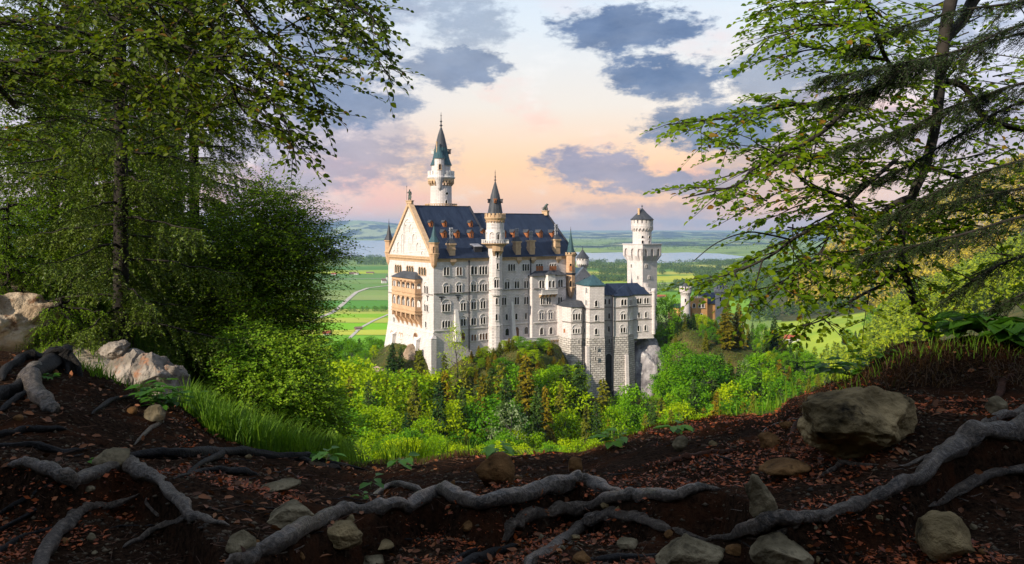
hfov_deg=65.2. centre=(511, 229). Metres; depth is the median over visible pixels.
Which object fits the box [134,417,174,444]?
exposed root
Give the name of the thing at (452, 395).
spruce tree
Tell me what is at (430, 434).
broadleaf tree
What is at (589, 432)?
broadleaf tree
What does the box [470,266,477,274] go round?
window
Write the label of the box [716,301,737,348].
spruce tree
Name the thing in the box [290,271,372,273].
field
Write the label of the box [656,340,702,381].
broadleaf tree
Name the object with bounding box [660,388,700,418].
broadleaf tree
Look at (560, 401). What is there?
spruce tree
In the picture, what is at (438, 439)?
broadleaf tree
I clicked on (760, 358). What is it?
broadleaf tree
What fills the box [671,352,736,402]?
broadleaf tree
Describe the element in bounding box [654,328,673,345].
broadleaf tree
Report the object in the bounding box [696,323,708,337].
broadleaf tree
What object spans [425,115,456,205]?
tall tower
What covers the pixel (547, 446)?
broadleaf tree
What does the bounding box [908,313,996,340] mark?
leafy seedling
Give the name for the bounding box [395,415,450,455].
broadleaf tree
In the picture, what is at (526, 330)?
window
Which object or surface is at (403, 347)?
undergrowth
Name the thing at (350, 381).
spruce tree
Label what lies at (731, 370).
spruce tree
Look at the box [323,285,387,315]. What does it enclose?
road
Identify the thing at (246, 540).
stone
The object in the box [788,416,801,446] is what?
exposed root
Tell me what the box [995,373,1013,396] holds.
exposed root
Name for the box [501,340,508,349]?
broadleaf tree
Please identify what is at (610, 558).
exposed root
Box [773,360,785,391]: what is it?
spruce tree
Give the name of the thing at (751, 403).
spruce tree
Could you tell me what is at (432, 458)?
dry grass
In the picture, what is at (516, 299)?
window
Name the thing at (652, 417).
spruce tree
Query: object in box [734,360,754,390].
broadleaf tree
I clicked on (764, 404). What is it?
broadleaf tree
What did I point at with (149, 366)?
rock
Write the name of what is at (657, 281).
field
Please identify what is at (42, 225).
beech tree
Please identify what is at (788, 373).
spruce tree
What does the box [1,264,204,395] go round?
bank grass
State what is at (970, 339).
grass
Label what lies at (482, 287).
window
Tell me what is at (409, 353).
rock outcrop
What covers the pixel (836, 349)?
slope forest
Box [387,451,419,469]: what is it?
leafy seedling
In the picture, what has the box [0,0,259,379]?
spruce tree
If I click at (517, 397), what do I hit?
spruce tree
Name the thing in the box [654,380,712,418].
broadleaf tree
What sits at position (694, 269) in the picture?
valley woods
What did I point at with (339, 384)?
broadleaf tree
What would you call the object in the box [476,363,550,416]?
broadleaf tree
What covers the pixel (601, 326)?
bower house
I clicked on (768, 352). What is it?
broadleaf tree
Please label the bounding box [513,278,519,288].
window
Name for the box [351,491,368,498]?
leafy seedling
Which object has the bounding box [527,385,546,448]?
spruce tree
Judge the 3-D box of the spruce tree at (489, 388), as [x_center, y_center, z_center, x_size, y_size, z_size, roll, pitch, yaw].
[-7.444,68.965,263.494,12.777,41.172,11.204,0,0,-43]
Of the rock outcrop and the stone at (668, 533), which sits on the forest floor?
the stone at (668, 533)
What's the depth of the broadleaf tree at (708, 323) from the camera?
344.73 m
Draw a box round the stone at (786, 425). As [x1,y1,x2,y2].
[779,421,792,429]
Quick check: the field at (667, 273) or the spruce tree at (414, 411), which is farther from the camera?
the field at (667, 273)
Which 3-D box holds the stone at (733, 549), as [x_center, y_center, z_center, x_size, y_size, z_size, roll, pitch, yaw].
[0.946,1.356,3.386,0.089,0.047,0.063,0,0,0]
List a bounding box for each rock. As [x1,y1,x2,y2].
[0,292,83,351]
[98,340,130,359]
[103,348,144,384]
[131,352,174,390]
[152,365,190,398]
[175,365,187,380]
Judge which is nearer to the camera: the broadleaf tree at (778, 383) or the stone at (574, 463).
the stone at (574, 463)
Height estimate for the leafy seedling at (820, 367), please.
0.219 m
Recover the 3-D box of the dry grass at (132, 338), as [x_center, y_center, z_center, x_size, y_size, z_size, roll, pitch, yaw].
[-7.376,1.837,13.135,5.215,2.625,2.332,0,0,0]
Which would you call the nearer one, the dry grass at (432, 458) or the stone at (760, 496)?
the stone at (760, 496)
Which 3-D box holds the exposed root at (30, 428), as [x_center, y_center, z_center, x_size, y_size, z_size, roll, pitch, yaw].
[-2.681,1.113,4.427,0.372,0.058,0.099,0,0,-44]
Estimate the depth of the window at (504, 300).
316.49 m
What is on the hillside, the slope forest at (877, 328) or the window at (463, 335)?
the slope forest at (877, 328)
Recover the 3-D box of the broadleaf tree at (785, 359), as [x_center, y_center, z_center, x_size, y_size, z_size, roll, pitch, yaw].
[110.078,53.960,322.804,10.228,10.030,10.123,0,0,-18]
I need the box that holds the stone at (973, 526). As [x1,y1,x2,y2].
[969,523,976,529]
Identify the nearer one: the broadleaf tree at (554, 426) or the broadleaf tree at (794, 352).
the broadleaf tree at (554, 426)
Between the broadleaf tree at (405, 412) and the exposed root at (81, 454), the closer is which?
the exposed root at (81, 454)
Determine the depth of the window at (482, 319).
311.12 m
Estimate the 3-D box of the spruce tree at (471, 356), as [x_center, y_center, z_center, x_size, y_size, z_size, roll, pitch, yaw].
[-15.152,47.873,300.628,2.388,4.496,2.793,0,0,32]
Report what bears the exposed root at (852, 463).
on the forest floor
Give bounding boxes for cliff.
[634,338,663,398]
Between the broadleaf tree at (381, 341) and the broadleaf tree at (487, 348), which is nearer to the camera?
the broadleaf tree at (487, 348)
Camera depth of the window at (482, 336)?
311.43 m
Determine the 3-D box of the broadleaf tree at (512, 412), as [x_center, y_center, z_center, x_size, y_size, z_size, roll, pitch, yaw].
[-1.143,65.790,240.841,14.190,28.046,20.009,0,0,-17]
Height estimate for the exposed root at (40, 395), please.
0.203 m
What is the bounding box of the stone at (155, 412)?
[143,404,165,422]
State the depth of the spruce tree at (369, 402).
247.84 m
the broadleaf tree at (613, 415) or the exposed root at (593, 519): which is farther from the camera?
the broadleaf tree at (613, 415)
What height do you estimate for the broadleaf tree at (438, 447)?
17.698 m
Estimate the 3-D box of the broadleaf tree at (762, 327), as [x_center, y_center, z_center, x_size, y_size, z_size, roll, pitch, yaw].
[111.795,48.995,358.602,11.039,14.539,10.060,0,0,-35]
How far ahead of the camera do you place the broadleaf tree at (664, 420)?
261.20 m
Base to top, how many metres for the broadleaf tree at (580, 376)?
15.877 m
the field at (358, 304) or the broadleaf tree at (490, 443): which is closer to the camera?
the broadleaf tree at (490, 443)
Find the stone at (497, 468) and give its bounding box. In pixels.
[475,451,514,485]
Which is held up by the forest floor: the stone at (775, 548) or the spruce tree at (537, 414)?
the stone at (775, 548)
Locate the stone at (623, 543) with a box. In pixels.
[617,537,637,550]
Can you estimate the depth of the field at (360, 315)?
1641.71 m
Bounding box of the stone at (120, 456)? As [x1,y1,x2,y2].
[92,447,129,470]
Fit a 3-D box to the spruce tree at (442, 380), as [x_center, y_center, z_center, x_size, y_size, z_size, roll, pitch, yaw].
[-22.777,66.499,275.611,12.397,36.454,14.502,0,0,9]
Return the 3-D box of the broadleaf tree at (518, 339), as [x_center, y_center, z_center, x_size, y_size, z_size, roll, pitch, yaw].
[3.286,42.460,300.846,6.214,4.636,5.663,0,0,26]
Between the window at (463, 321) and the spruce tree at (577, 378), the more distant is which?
the window at (463, 321)
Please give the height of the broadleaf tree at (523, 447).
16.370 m
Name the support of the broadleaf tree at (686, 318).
on the hillside
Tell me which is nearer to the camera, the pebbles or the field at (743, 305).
the pebbles
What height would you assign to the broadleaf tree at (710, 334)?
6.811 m
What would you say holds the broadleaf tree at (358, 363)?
on the hillside
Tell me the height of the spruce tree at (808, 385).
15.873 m
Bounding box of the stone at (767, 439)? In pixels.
[757,431,779,447]
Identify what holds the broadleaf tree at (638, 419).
on the hillside
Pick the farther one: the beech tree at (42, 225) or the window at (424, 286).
the window at (424, 286)
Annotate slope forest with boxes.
[806,332,891,386]
[852,232,1023,369]
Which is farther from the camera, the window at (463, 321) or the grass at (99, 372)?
the window at (463, 321)
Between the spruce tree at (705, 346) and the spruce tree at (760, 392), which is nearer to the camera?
the spruce tree at (760, 392)
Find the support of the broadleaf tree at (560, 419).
on the hillside
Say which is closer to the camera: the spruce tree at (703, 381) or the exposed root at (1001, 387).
the exposed root at (1001, 387)
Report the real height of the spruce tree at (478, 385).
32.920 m
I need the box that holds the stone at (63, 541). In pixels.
[60,538,68,543]
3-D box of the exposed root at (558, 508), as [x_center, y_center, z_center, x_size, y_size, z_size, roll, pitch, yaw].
[0.417,1.418,3.996,0.702,0.404,0.998,0,0,-40]
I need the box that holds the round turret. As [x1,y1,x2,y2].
[576,246,588,269]
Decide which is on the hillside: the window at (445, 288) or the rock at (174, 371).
the rock at (174, 371)
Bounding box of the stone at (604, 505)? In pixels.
[600,502,608,508]
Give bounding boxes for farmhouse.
[783,334,800,342]
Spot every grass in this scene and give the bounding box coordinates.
[0,270,180,361]
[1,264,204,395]
[27,297,105,368]
[78,355,183,407]
[168,377,335,453]
[310,426,447,466]
[329,396,789,466]
[437,375,796,457]
[787,335,1023,412]
[833,329,1023,389]
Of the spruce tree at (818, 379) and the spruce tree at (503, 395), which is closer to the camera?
the spruce tree at (503, 395)
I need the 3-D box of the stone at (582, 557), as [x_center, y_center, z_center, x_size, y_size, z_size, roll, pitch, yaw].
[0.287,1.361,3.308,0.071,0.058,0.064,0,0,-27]
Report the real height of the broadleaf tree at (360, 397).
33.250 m
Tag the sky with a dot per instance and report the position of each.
(556, 99)
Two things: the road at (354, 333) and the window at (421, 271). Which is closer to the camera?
the window at (421, 271)
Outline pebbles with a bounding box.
[0,337,1023,563]
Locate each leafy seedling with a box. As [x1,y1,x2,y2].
[42,373,60,379]
[125,378,185,409]
[150,390,193,409]
[166,390,208,407]
[309,446,346,461]
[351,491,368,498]
[359,473,383,490]
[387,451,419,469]
[480,440,517,458]
[585,428,634,448]
[652,420,694,433]
[801,356,869,380]
[833,361,869,375]
[844,348,898,362]
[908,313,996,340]
[930,310,1023,339]
[966,317,1023,346]
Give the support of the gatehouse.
on the hillside
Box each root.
[0,344,72,400]
[0,346,60,380]
[0,390,26,411]
[0,425,66,437]
[0,441,86,452]
[0,482,64,530]
[0,527,52,551]
[2,455,229,547]
[16,361,60,412]
[32,493,139,563]
[42,346,82,376]
[66,449,104,458]
[91,394,134,414]
[108,524,154,528]
[130,446,367,471]
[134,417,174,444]
[172,465,258,479]
[201,456,256,462]
[224,470,619,563]
[235,504,274,508]
[249,467,289,479]
[448,543,518,563]
[501,482,720,542]
[524,506,710,563]
[567,553,657,562]
[666,448,763,464]
[702,460,748,466]
[706,412,1023,540]
[710,454,757,459]
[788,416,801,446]
[816,471,858,479]
[816,552,869,557]
[817,453,929,477]
[928,463,1023,506]
[980,404,1023,422]
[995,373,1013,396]
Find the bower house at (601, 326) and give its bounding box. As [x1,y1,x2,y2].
[556,275,655,397]
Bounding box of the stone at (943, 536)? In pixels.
[915,510,974,562]
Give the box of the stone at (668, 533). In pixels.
[664,529,672,538]
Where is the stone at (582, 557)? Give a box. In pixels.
[572,550,590,563]
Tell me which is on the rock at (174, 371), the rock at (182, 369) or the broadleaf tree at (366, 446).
the rock at (182, 369)
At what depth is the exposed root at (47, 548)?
3.46 m
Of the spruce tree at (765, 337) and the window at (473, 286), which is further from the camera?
the spruce tree at (765, 337)
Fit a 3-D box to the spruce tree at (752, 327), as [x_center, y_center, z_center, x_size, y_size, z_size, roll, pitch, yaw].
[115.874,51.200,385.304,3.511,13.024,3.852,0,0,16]
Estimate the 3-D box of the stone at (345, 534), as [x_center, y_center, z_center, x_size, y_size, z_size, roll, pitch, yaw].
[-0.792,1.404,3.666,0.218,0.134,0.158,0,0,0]
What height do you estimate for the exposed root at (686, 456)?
0.095 m
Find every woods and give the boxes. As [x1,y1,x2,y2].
[296,254,816,308]
[322,236,824,254]
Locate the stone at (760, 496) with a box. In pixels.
[745,474,777,517]
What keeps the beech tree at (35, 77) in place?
on the forest floor
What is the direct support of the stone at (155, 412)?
on the forest floor
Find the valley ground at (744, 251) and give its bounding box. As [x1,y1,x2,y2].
[14,230,832,408]
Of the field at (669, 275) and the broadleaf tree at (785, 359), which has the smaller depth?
the broadleaf tree at (785, 359)
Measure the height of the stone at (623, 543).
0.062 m
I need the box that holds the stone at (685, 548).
[655,533,725,563]
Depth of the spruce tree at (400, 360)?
296.42 m
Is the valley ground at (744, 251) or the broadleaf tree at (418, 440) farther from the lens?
the valley ground at (744, 251)
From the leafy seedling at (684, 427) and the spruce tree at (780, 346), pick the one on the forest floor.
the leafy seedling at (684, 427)
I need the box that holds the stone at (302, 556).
[300,552,304,560]
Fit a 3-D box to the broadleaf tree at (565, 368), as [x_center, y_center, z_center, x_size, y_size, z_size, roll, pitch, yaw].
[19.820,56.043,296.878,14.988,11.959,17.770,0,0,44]
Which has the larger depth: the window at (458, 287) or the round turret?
the round turret
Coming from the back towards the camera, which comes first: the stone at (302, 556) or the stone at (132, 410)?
the stone at (132, 410)
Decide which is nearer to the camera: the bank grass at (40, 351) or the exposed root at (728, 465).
the exposed root at (728, 465)
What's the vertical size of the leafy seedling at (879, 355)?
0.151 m
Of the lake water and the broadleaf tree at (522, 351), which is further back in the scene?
the lake water
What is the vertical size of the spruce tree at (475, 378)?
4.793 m
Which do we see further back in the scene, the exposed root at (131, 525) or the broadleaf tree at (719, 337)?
the broadleaf tree at (719, 337)
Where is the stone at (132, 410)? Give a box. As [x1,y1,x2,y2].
[127,406,137,414]
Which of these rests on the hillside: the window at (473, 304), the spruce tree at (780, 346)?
the spruce tree at (780, 346)
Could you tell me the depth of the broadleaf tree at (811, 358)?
381.00 m
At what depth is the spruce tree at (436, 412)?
250.63 m
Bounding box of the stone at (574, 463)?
[568,456,582,471]
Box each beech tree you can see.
[0,0,424,192]
[0,1,224,307]
[130,155,373,390]
[640,0,1023,369]
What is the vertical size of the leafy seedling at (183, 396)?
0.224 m
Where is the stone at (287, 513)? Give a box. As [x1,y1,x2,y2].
[267,499,320,528]
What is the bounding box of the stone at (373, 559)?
[363,554,383,563]
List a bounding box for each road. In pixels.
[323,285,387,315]
[349,314,387,337]
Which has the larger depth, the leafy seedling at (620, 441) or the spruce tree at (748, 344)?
the spruce tree at (748, 344)
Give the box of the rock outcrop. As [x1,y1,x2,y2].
[403,344,414,359]
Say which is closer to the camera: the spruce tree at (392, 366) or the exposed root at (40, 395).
the exposed root at (40, 395)
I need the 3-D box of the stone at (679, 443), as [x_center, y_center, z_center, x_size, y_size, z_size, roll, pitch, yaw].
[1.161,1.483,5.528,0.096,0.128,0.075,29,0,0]
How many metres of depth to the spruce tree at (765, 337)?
360.14 m
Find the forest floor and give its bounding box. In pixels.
[0,335,1023,563]
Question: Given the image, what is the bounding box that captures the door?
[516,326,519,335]
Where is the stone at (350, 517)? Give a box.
[346,514,354,522]
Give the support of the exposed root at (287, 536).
on the forest floor
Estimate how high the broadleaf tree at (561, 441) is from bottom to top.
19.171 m
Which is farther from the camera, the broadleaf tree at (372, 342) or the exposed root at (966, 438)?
the broadleaf tree at (372, 342)
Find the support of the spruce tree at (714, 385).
on the hillside
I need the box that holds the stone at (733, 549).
[725,544,740,555]
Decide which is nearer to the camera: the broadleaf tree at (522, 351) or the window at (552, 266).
the broadleaf tree at (522, 351)
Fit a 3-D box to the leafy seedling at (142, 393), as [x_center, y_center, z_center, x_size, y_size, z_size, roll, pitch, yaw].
[-2.774,1.297,6.193,0.407,0.236,0.469,0,0,0]
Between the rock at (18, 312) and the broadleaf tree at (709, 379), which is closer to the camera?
the rock at (18, 312)
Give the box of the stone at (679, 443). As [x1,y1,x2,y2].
[672,435,687,451]
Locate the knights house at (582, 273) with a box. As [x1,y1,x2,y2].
[575,267,590,298]
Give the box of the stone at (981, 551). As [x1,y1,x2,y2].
[978,549,987,553]
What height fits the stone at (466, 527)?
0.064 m
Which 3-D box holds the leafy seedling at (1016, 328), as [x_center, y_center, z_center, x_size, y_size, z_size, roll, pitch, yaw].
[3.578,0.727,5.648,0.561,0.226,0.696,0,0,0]
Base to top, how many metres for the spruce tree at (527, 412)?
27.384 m
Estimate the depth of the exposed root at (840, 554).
3.19 m
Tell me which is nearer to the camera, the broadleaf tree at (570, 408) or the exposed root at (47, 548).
the exposed root at (47, 548)
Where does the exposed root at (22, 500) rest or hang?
on the forest floor
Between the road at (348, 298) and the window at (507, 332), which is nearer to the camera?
the window at (507, 332)
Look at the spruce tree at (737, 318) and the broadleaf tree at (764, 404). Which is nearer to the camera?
the broadleaf tree at (764, 404)
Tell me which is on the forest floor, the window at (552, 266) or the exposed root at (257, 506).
the exposed root at (257, 506)
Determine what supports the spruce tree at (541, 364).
on the hillside
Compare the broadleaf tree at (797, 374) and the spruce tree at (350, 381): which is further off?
the broadleaf tree at (797, 374)
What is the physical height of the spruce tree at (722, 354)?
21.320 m
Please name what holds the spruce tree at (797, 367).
on the hillside
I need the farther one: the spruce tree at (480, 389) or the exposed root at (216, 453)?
the spruce tree at (480, 389)
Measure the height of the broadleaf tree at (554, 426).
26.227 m
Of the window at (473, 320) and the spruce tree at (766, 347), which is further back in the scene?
the spruce tree at (766, 347)
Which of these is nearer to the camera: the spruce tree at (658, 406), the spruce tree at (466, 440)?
the spruce tree at (466, 440)
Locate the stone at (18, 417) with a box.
[13,414,22,420]
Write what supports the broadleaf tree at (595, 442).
on the hillside
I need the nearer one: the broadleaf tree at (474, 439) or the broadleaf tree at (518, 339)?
the broadleaf tree at (474, 439)
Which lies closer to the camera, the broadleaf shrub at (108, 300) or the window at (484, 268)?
the broadleaf shrub at (108, 300)
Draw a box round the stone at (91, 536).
[86,533,95,540]
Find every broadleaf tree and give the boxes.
[319,339,354,366]
[323,356,378,394]
[325,407,379,435]
[327,337,366,370]
[332,377,377,408]
[335,357,389,385]
[336,363,412,433]
[338,425,379,460]
[339,338,366,363]
[340,389,398,431]
[347,427,387,466]
[347,429,393,465]
[353,407,385,441]
[354,383,401,434]
[356,404,394,442]
[358,336,377,361]
[358,350,372,360]
[362,406,419,460]
[362,434,416,461]
[365,338,384,355]
[370,345,378,359]
[372,437,417,463]
[374,368,409,387]
[376,393,419,433]
[377,339,384,351]
[377,368,455,420]
[377,385,457,447]
[388,427,428,449]
[390,437,431,460]
[393,367,472,421]
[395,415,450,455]
[401,411,468,443]
[404,373,436,412]
[417,436,452,458]
[419,427,444,447]
[421,434,451,456]
[426,401,471,444]
[437,321,470,392]
[439,441,467,457]
[442,393,526,448]
[446,399,474,440]
[452,393,496,438]
[463,434,484,448]
[465,367,474,378]
[472,443,484,454]
[473,398,538,444]
[475,347,489,357]
[475,358,485,367]
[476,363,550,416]
[480,346,490,354]
[482,439,503,450]
[484,400,531,450]
[485,429,524,450]
[491,357,514,375]
[494,439,524,455]
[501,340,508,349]
[511,427,540,451]
[514,336,526,346]
[516,443,542,452]
[518,341,532,350]
[518,348,527,359]
[524,431,550,449]
[526,340,537,351]
[526,349,543,366]
[527,367,572,424]
[528,377,608,442]
[533,338,547,347]
[535,442,557,452]
[536,408,571,446]
[536,440,557,451]
[537,339,550,348]
[539,364,574,393]
[540,342,552,352]
[546,409,587,449]
[550,364,583,386]
[552,437,571,449]
[554,445,575,452]
[557,364,591,395]
[557,417,586,440]
[567,437,587,449]
[572,426,609,438]
[583,438,605,449]
[585,404,620,432]
[598,405,636,443]
[602,397,657,437]
[604,382,656,434]
[618,405,644,431]
[639,366,697,420]
[639,400,701,428]
[647,372,678,405]
[647,411,682,427]
[648,356,720,417]
[654,294,685,343]
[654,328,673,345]
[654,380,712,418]
[655,344,672,365]
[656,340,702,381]
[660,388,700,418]
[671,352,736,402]
[681,313,690,326]
[685,352,738,402]
[688,314,702,329]
[689,406,729,419]
[696,314,710,329]
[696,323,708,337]
[698,380,760,413]
[699,397,763,415]
[703,317,714,330]
[706,326,718,340]
[712,331,726,342]
[718,371,777,415]
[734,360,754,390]
[736,351,785,394]
[737,354,763,389]
[747,370,790,403]
[747,376,803,408]
[750,323,771,348]
[750,337,762,352]
[758,398,781,414]
[760,360,775,384]
[763,351,775,361]
[770,349,780,361]
[775,351,797,372]
[780,343,812,369]
[787,370,816,395]
[798,351,819,382]
[801,353,826,383]
[810,368,833,384]
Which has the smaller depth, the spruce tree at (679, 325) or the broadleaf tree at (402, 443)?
the broadleaf tree at (402, 443)
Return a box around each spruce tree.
[0,0,177,281]
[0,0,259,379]
[126,0,284,320]
[128,38,213,380]
[345,376,355,407]
[361,379,375,413]
[384,342,398,378]
[391,367,405,414]
[397,347,404,373]
[399,413,414,441]
[401,378,423,436]
[412,349,430,415]
[431,380,451,438]
[432,370,452,405]
[437,354,451,387]
[448,389,455,402]
[453,385,469,440]
[455,367,472,431]
[463,434,468,446]
[469,351,473,362]
[472,374,493,445]
[473,372,478,383]
[473,375,488,432]
[485,360,495,379]
[485,367,495,394]
[485,377,495,423]
[490,348,495,359]
[491,362,509,405]
[493,377,518,443]
[497,342,502,353]
[503,341,509,351]
[510,339,516,350]
[511,353,540,439]
[513,385,526,438]
[515,352,521,363]
[524,408,531,437]
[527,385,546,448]
[538,358,546,374]
[538,385,555,445]
[551,356,556,368]
[552,382,569,438]
[553,364,575,413]
[566,360,592,428]
[580,406,591,443]
[590,402,602,442]
[593,378,611,428]
[641,413,648,426]
[646,403,656,426]
[655,398,665,421]
[667,408,674,424]
[674,322,679,337]
[677,315,682,330]
[682,316,687,330]
[687,378,700,418]
[689,313,696,329]
[699,378,708,410]
[701,331,708,350]
[709,379,719,400]
[710,391,721,414]
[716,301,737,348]
[716,352,726,400]
[724,358,739,399]
[732,303,748,347]
[737,359,747,391]
[739,402,746,413]
[745,325,750,341]
[746,335,750,349]
[747,394,758,413]
[750,322,754,342]
[752,372,769,409]
[763,327,770,351]
[764,339,768,352]
[769,316,780,355]
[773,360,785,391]
[776,388,783,409]
[777,330,787,365]
[785,366,793,395]
[786,348,793,371]
[791,353,796,373]
[795,354,799,376]
[795,378,803,394]
[797,341,807,374]
[805,378,811,392]
[813,374,821,389]
[825,373,830,384]
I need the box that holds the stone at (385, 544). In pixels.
[378,539,393,549]
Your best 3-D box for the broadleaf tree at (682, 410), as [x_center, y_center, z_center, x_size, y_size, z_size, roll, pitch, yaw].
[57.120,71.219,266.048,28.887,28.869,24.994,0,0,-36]
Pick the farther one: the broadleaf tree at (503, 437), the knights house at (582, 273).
the knights house at (582, 273)
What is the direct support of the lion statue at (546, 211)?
on the palace
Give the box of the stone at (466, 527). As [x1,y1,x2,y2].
[462,520,471,532]
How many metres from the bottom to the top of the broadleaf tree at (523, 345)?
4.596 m
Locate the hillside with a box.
[0,162,1023,417]
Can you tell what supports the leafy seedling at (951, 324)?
on the forest floor
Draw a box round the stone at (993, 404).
[985,396,1007,412]
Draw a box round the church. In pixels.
[381,275,387,282]
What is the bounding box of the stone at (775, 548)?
[749,532,813,563]
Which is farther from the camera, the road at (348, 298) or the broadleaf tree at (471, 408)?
the road at (348, 298)
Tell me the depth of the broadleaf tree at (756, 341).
324.48 m
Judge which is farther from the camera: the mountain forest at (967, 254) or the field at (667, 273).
the field at (667, 273)
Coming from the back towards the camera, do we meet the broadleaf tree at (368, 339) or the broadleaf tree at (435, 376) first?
the broadleaf tree at (368, 339)
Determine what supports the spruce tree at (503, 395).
on the hillside
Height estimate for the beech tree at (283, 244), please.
5.938 m
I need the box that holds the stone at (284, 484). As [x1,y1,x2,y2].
[261,477,300,491]
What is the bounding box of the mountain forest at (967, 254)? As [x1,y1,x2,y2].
[787,153,1023,307]
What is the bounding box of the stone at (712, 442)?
[709,440,717,446]
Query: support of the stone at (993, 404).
on the forest floor
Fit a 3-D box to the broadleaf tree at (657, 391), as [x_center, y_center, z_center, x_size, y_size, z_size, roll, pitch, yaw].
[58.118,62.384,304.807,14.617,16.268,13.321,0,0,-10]
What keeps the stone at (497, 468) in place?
on the forest floor
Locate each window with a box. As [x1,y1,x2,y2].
[394,264,401,272]
[406,265,413,271]
[418,266,425,275]
[423,281,428,294]
[423,300,428,312]
[441,299,450,311]
[441,320,450,328]
[442,282,449,293]
[443,267,449,275]
[455,282,462,292]
[456,266,462,275]
[459,299,466,310]
[460,315,466,326]
[461,332,465,340]
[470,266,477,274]
[470,281,476,291]
[470,298,476,309]
[470,318,476,325]
[470,334,476,341]
[478,279,487,291]
[479,266,487,274]
[479,298,486,308]
[479,314,486,324]
[479,333,487,340]
[502,294,507,305]
[504,278,510,289]
[505,328,509,335]
[507,263,515,271]
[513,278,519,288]
[513,294,519,304]
[522,263,529,271]
[523,277,528,288]
[523,293,528,304]
[524,326,528,334]
[535,263,542,270]
[549,263,556,269]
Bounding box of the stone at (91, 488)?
[85,485,94,492]
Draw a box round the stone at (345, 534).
[327,520,362,549]
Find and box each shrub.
[0,203,62,299]
[15,298,113,352]
[89,215,259,384]
[193,312,369,457]
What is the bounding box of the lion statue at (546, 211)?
[542,203,548,214]
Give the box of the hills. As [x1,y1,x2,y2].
[4,220,840,247]
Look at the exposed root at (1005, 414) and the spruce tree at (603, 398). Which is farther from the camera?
the spruce tree at (603, 398)
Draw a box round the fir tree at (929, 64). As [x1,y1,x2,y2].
[803,0,1023,329]
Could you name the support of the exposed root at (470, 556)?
on the forest floor
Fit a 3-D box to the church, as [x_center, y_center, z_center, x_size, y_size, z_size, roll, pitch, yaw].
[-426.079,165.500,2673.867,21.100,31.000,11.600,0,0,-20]
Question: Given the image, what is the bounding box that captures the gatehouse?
[668,283,726,326]
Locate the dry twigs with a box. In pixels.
[0,344,1023,563]
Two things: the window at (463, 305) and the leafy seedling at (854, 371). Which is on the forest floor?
the leafy seedling at (854, 371)
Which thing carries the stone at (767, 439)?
on the forest floor
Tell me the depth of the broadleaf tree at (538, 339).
305.06 m
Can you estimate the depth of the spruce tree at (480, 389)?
259.94 m
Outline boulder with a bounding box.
[797,386,917,458]
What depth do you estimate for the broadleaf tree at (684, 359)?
295.60 m
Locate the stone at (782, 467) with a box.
[759,457,810,479]
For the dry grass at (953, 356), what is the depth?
5.55 m
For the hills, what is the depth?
17420.60 m
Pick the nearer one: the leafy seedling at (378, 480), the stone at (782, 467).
the stone at (782, 467)
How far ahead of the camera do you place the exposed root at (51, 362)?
5.85 m
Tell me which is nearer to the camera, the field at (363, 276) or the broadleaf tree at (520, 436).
the broadleaf tree at (520, 436)
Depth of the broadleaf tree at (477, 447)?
214.30 m
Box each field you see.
[244,300,387,308]
[281,270,387,272]
[284,274,387,279]
[284,283,387,289]
[286,290,387,294]
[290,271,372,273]
[293,295,387,299]
[295,266,387,269]
[297,318,387,322]
[302,314,387,317]
[305,323,387,329]
[305,330,386,334]
[313,280,380,282]
[314,309,387,313]
[316,335,385,354]
[575,265,783,267]
[587,268,722,271]
[589,272,749,274]
[597,274,756,276]
[599,277,750,281]
[603,282,764,285]
[657,275,693,280]
[657,290,764,297]
[657,298,760,313]
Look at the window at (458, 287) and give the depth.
305.55 m
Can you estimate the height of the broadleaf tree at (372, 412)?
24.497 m
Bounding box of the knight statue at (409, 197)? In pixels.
[405,186,413,203]
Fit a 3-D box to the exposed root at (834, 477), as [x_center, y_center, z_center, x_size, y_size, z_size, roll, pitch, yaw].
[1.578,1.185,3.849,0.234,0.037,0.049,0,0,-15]
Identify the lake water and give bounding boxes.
[207,240,743,262]
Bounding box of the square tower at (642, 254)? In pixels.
[623,206,660,330]
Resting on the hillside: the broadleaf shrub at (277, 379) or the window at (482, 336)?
the broadleaf shrub at (277, 379)
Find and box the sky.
[0,0,1023,229]
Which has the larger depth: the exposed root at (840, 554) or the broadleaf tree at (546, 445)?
the broadleaf tree at (546, 445)
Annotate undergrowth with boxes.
[367,321,812,412]
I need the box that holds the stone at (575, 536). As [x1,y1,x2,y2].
[571,534,579,540]
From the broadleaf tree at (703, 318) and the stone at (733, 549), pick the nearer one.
the stone at (733, 549)
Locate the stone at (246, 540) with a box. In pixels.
[225,529,256,553]
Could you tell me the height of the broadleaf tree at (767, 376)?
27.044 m
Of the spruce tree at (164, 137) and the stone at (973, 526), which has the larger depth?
the spruce tree at (164, 137)
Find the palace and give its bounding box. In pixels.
[384,172,576,373]
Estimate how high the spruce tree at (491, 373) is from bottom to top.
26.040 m
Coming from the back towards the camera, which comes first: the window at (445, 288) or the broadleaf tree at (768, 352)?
the broadleaf tree at (768, 352)
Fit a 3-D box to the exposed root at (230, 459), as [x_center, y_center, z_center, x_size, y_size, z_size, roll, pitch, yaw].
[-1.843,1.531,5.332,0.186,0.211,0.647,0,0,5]

